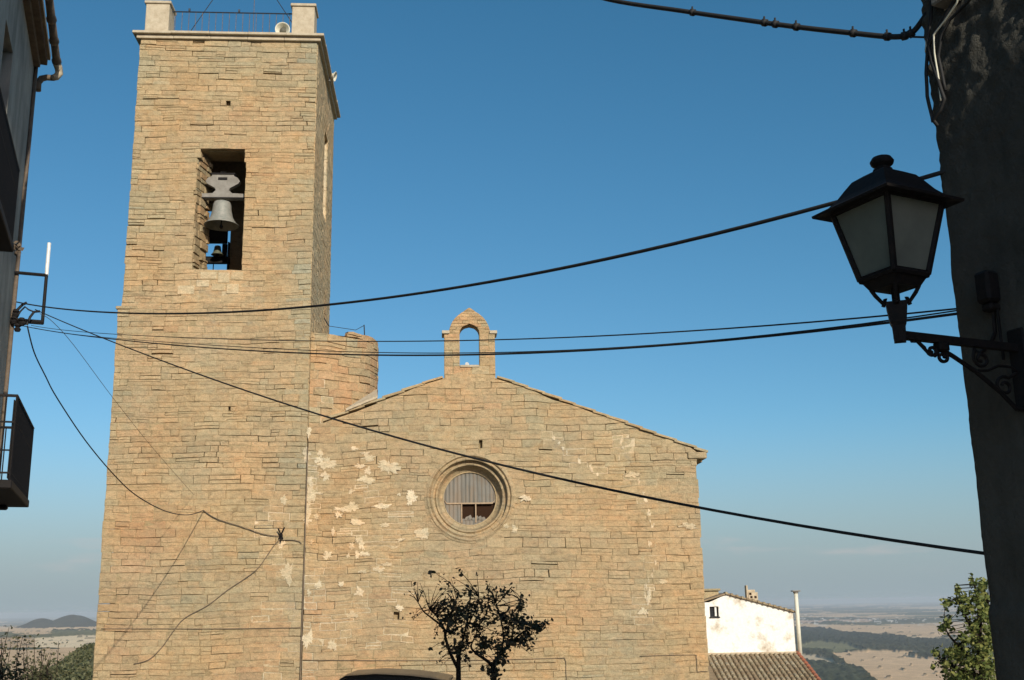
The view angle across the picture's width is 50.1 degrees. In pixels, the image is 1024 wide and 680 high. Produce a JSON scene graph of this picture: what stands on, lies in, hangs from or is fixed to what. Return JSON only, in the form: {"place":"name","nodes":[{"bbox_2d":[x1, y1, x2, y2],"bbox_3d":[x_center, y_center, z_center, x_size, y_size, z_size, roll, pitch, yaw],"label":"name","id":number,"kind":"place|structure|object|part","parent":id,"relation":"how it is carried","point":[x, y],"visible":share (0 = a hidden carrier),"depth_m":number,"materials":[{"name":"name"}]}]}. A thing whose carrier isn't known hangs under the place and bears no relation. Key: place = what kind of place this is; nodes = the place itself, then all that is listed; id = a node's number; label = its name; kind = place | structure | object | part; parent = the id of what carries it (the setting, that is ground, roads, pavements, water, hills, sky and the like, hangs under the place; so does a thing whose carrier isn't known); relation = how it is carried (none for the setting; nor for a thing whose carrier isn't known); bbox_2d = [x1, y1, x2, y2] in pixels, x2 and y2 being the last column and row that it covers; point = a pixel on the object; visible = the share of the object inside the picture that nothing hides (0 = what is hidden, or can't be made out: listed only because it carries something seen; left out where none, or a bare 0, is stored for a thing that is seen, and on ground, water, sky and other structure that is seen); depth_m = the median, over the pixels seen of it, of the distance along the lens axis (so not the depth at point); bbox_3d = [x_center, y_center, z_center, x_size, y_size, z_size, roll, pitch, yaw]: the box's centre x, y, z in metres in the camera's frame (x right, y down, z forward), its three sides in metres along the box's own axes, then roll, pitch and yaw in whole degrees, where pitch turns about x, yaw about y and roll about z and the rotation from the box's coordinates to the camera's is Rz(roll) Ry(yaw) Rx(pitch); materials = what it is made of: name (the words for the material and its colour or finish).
{"place":"outdoors","nodes":[
{"label":"outdoors","id":0,"kind":"place"},
{"bbox_2d":[0,0,987,617],"label":"sky","id":1,"kind":"structure","parent":0,"point":[475,141],"materials":[{"name":"blue"}]},
{"bbox_2d":[0,601,995,679],"bbox_3d":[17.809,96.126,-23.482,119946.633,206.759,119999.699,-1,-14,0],"label":"terrain","id":2,"kind":"structure","parent":0,"point":[876,641],"depth_m":5172.65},
{"bbox_2d":[28,643,93,679],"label":"scrub","id":3,"kind":"object","parent":2,"relation":"on","point":[77,672],"visible":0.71,"depth_m":185.03,"materials":[{"name":"green plant"}]},
{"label":"street","id":4,"kind":"structure","parent":0,"visible":0},
{"bbox_2d":[0,0,62,509],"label":"house","id":5,"kind":"structure","parent":4,"relation":"on","point":[25,41],"depth_m":16.49,"materials":[{"name":"black paint"}]},
{"bbox_2d":[13,241,23,255],"bbox_3d":[-6.152,-1.132,13.642,0.167,0.191,0.152,-6,-15,21],"label":"dried plant","id":6,"kind":"object","parent":5,"relation":"hanging from","point":[17,247],"visible":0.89,"depth_m":13.62,"materials":[{"name":"brown plant"}]},
{"bbox_2d":[10,242,50,331],"bbox_3d":[-7.861,-0.875,17.791,0.565,1.561,0.257,2,-14,-12],"label":"cable bracket","id":7,"kind":"object","parent":5,"relation":"attached to","point":[17,322],"visible":0.94,"depth_m":17.77,"materials":[{"name":"black metal"}]},
{"bbox_2d":[27,327,203,514],"bbox_3d":[-8.313,2.538,24.491,0.024,2.112,14.795,0,-14,-4],"label":"drop wire","id":8,"kind":"object","parent":7,"relation":"attached to","point":[82,435],"visible":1,"depth_m":20.20,"materials":[{"name":"black rubber"}]},
{"bbox_2d":[41,314,193,494],"bbox_3d":[-8.290,1.996,24.391,0.009,1.364,15.266,1,-14,-7],"label":"drop wire","id":9,"kind":"object","parent":7,"relation":"attached to","point":[112,397],"visible":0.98,"depth_m":21.69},
{"bbox_2d":[16,170,945,314],"bbox_3d":[-3.106,-0.684,11.369,0.020,3.172,16.260,9,-17,-37],"label":"overhead cable","id":10,"kind":"object","parent":7,"relation":"attached to","point":[828,204],"visible":0.97,"depth_m":6.89,"materials":[{"name":"black rubber"}]},
{"bbox_2d":[24,312,956,355],"bbox_3d":[-2.965,-0.173,11.139,0.012,3.339,15.935,9,-17,-37],"label":"overhead cable","id":11,"kind":"object","parent":7,"relation":"attached to","point":[812,331],"visible":0.99,"depth_m":6.50,"materials":[{"name":"black rubber"}]},
{"bbox_2d":[0,625,67,679],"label":"shrub","id":12,"kind":"object","parent":4,"relation":"on","point":[42,673],"visible":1,"depth_m":18.97,"materials":[{"name":"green plant"}]},
{"bbox_2d":[339,668,455,679],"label":"parked car","id":13,"kind":"object","parent":4,"relation":"on","point":[389,674],"visible":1,"depth_m":16.36,"materials":[{"name":"grey paint"}]},
{"bbox_3d":[-1.380,5.406,16.909,2.600,0.532,1.340,-1,-14,0],"label":"side window","id":14,"kind":"part","parent":13,"relation":"part of","materials":[{"name":"black glass"}]},
{"bbox_2d":[402,567,485,679],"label":"young tree","id":15,"kind":"object","parent":4,"relation":"on","point":[466,612],"visible":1,"depth_m":13.46,"materials":[{"name":"green plant"}]},
{"bbox_2d":[470,576,553,679],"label":"young tree","id":16,"kind":"object","parent":4,"relation":"on","point":[491,667],"visible":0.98,"depth_m":13.38,"materials":[{"name":"green plant"}]},
{"bbox_2d":[930,573,995,679],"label":"tree","id":17,"kind":"object","parent":4,"relation":"on","point":[980,661],"visible":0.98,"depth_m":14.24,"materials":[{"name":"green plant"}]},
{"bbox_2d":[921,0,1023,679],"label":"house","id":18,"kind":"structure","parent":4,"relation":"on","point":[980,132],"depth_m":4.52,"materials":[{"name":"concrete"}]},
{"bbox_2d":[31,308,955,341],"bbox_3d":[-2.895,-0.187,11.138,0.008,3.318,15.848,9,-17,-36],"label":"overhead cable","id":19,"kind":"object","parent":18,"relation":"attached to","point":[572,336],"visible":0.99,"depth_m":6.51,"materials":[{"name":"black rubber"}]},
{"bbox_2d":[38,310,955,353],"bbox_3d":[-2.743,-0.161,10.870,0.007,3.128,15.199,9,-17,-37],"label":"overhead cable","id":20,"kind":"object","parent":18,"relation":"attached to","point":[550,350],"visible":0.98,"depth_m":7.12,"materials":[{"name":"black rubber"}]},
{"bbox_2d":[35,309,983,554],"bbox_3d":[-2.682,0.202,10.672,0.014,4.412,15.018,10,-17,-37],"label":"overhead cable","id":21,"kind":"object","parent":18,"relation":"attached to","point":[783,522],"visible":0.98,"depth_m":6.14,"materials":[{"name":"black rubber"}]},
{"bbox_2d":[603,0,925,40],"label":"overhead cable","id":22,"kind":"object","parent":18,"relation":"attached to","point":[854,33],"visible":0.95,"depth_m":5.58,"materials":[{"name":"black rubber"}]},
{"bbox_2d":[812,154,1023,411],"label":"street lantern","id":23,"kind":"object","parent":18,"relation":"attached to","point":[884,217],"visible":1,"depth_m":4.14,"materials":[{"name":"black metal"}]},
{"bbox_2d":[924,0,970,126],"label":"service cables","id":24,"kind":"object","parent":18,"relation":"attached to","point":[946,4],"visible":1,"depth_m":4.82,"materials":[{"name":"black rubber"}]},
{"bbox_2d":[974,270,1004,359],"bbox_3d":[1.928,-0.088,4.495,0.075,0.372,0.161,5,-15,-24],"label":"junction box","id":25,"kind":"object","parent":18,"relation":"attached to","point":[987,290],"visible":0.88,"depth_m":4.45,"materials":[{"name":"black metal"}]},
{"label":"church square","id":26,"kind":"structure","parent":0,"visible":0},
{"bbox_2d":[92,0,708,679],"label":"church","id":27,"kind":"structure","parent":26,"relation":"on","point":[380,524],"depth_m":32.25,"materials":[{"name":"stone"}]},
{"bbox_2d":[101,627,299,628],"bbox_3d":[-8.719,8.088,30.772,5.500,0.085,0.018,0,-14,-4],"label":"wall wire","id":28,"kind":"object","parent":27,"relation":"attached to","point":[189,628],"depth_m":30.74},
{"bbox_2d":[205,228,229,269],"bbox_3d":[-10.216,-3.128,37.917,0.910,1.720,0.950,-1,-14,0],"label":"bell","id":29,"kind":"object","parent":27,"relation":"hanging from","point":[218,256],"visible":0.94,"depth_m":37.92,"materials":[{"name":"black metal"}]},
{"bbox_2d":[201,171,244,230],"bbox_3d":[-9.084,-4.368,34.282,1.281,1.860,1.058,10,-18,-39],"label":"bell","id":30,"kind":"object","parent":27,"relation":"hanging from","point":[223,184],"visible":0.98,"depth_m":34.28,"materials":[{"name":"grey metal"}]},
{"bbox_2d":[191,0,291,30],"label":"antenna mast","id":31,"kind":"object","parent":27,"relation":"on","point":[253,14],"visible":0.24,"depth_m":36.77,"materials":[{"name":"metal"}]},
{"bbox_2d":[278,527,284,540],"bbox_3d":[-6.613,5.582,31.465,0.216,0.409,0.197,-1,-14,0],"label":"wire bracket","id":32,"kind":"object","parent":27,"relation":"attached to","point":[280,536],"visible":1,"depth_m":31.45,"materials":[{"name":"black metal"}]},
{"bbox_2d":[134,539,279,663],"bbox_3d":[-8.571,7.352,30.951,3.925,3.390,0.024,0,-14,-4],"label":"wall wire","id":33,"kind":"object","parent":32,"relation":"attached to","point":[207,605],"depth_m":30.89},
{"bbox_2d":[204,510,277,535],"bbox_3d":[-7.785,5.265,31.501,2.166,0.774,0.026,0,-14,-4],"label":"wall wire","id":34,"kind":"object","parent":32,"relation":"attached to","point":[240,526],"depth_m":31.47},
{"bbox_2d":[275,22,289,32],"bbox_3d":[-7.385,-9.937,35.461,0.476,0.509,0.484,-1,-14,0],"label":"horn loudspeaker","id":35,"kind":"object","parent":27,"relation":"attached to","point":[282,27],"visible":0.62,"depth_m":35.35,"materials":[{"name":"beige plastic"}]},
{"bbox_2d":[328,72,336,82],"bbox_3d":[-6.231,-9.075,37.834,0.364,0.363,0.346,-1,-14,0],"label":"horn loudspeaker","id":36,"kind":"object","parent":27,"relation":"attached to","point":[334,76],"visible":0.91,"depth_m":37.82,"materials":[{"name":"beige plastic"}]},
{"bbox_2d":[324,318,364,334],"bbox_3d":[-5.269,-0.420,34.566,1.362,0.464,0.116,6,-15,-26],"label":"turret wire","id":37,"kind":"object","parent":27,"relation":"attached to","point":[345,328],"visible":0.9,"depth_m":34.51,"materials":[{"name":"grey metal"}]},
{"bbox_2d":[330,657,566,679],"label":"wall wire","id":38,"kind":"object","parent":27,"relation":"attached to","point":[431,660],"depth_m":30.93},
{"bbox_2d":[649,655,707,671],"bbox_3d":[4.635,9.271,31.389,1.939,0.492,0.016,0,-14,-4],"label":"wall wire","id":39,"kind":"object","parent":27,"relation":"attached to","point":[667,655],"depth_m":31.40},
{"bbox_2d":[704,585,795,652],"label":"house","id":40,"kind":"structure","parent":26,"relation":"on","point":[750,622],"depth_m":46.67,"materials":[{"name":"white paint"}]},
{"bbox_2d":[710,606,719,617],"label":"window","id":41,"kind":"structure","parent":40,"relation":"in","point":[713,610],"depth_m":46.90,"materials":[{"name":"black glass"}]},
{"bbox_2d":[791,590,802,655],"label":"flue pipe","id":42,"kind":"object","parent":40,"relation":"attached to","point":[795,592],"visible":0.89,"depth_m":46.49,"materials":[{"name":"beige plastic"}]},
{"bbox_2d":[708,651,820,679],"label":"shed","id":43,"kind":"structure","parent":26,"relation":"on","point":[791,665],"depth_m":44.59,"materials":[{"name":"tile"}]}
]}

